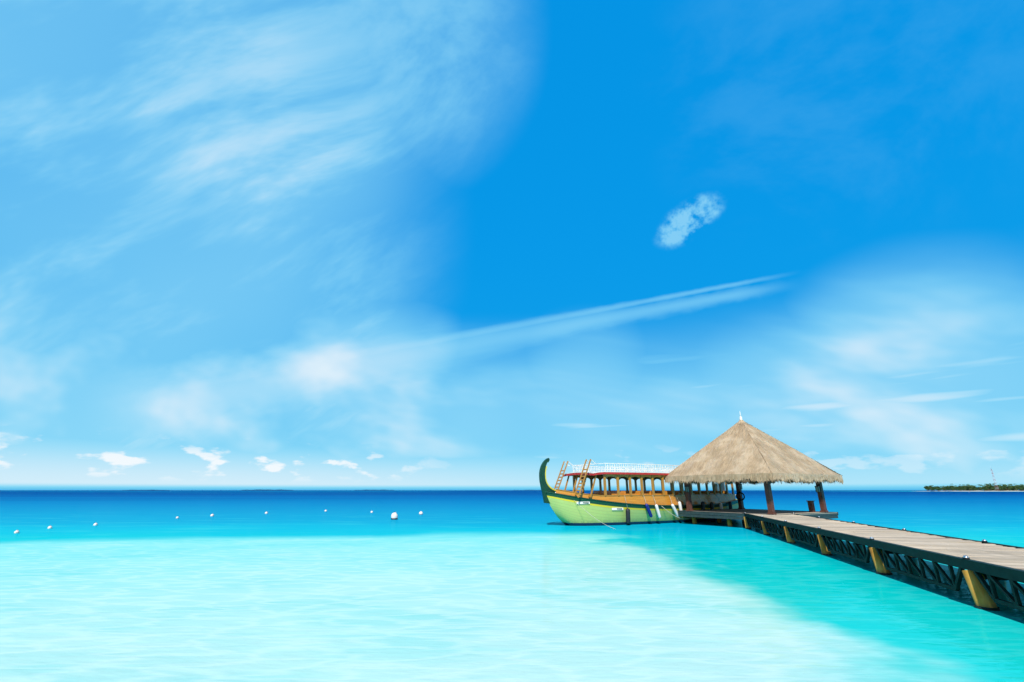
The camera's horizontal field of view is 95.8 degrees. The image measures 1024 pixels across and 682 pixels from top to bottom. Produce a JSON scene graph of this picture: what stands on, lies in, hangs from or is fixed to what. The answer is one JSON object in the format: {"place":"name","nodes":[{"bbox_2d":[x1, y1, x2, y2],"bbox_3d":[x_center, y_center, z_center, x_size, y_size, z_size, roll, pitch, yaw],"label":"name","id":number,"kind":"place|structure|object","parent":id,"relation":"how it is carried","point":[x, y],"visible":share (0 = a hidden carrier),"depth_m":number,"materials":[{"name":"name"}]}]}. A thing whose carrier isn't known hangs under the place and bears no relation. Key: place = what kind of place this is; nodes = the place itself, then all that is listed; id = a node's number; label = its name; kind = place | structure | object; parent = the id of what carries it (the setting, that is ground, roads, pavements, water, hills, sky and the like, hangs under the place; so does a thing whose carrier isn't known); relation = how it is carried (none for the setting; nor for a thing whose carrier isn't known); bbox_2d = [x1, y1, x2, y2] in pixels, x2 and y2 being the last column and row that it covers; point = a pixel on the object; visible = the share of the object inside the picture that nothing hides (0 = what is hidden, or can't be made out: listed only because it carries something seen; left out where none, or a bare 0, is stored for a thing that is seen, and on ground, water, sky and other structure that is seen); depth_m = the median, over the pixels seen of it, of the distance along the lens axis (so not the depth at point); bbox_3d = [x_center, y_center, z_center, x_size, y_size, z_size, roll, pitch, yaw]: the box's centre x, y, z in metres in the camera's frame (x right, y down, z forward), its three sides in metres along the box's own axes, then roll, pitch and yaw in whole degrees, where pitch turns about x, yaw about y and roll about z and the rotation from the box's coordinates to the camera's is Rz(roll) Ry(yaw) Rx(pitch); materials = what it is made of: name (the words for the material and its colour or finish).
{"place":"outdoors","nodes":[
{"label":"outdoors","id":0,"kind":"place"},
{"bbox_2d":[0,490,1023,681],"bbox_3d":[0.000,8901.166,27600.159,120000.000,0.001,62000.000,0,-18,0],"label":"sea water","id":1,"kind":"structure","parent":0,"point":[445,586],"depth_m":11.19,"materials":[{"name":"blue liquid"}]},
{"bbox_2d":[391,512,397,519],"bbox_3d":[-10.168,15.177,40.040,0.573,0.755,0.590,0,-18,0],"label":"buoy","id":2,"kind":"object","parent":1,"relation":"on","point":[394,515],"visible":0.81,"depth_m":39.83,"materials":[{"name":"white plastic"}]},
{"bbox_2d":[539,458,738,528],"bbox_3d":[11.083,12.515,37.333,20.428,5.390,6.815,15,-23,-38],"label":"boat","id":3,"kind":"object","parent":1,"relation":"on","point":[574,507],"visible":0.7,"depth_m":34.26,"materials":[{"name":"paint"}]},
{"bbox_2d":[0,0,1023,489],"label":"sky","id":4,"kind":"structure","parent":0,"point":[245,244],"materials":[{"name":"blue"}]},
{"label":"seabed","id":5,"kind":"structure","parent":0,"visible":0},
{"bbox_2d":[678,509,838,526],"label":"pavilion platform","id":6,"kind":"structure","parent":5,"relation":"on","point":[729,515],"depth_m":32.43,"materials":[{"name":"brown wood"}]},
{"bbox_2d":[664,414,842,514],"bbox_3d":[17.744,8.952,34.935,9.020,7.360,9.019,11,-21,-29],"label":"gazebo","id":7,"kind":"object","parent":6,"relation":"on","point":[739,452],"visible":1,"depth_m":32.91,"materials":[{"name":"beige plant"}]},
{"bbox_2d":[744,512,1023,610],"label":"jetty","id":8,"kind":"object","parent":5,"relation":"on","point":[982,561],"visible":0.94,"depth_m":13.01,"materials":[{"name":"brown wood"}]}
]}

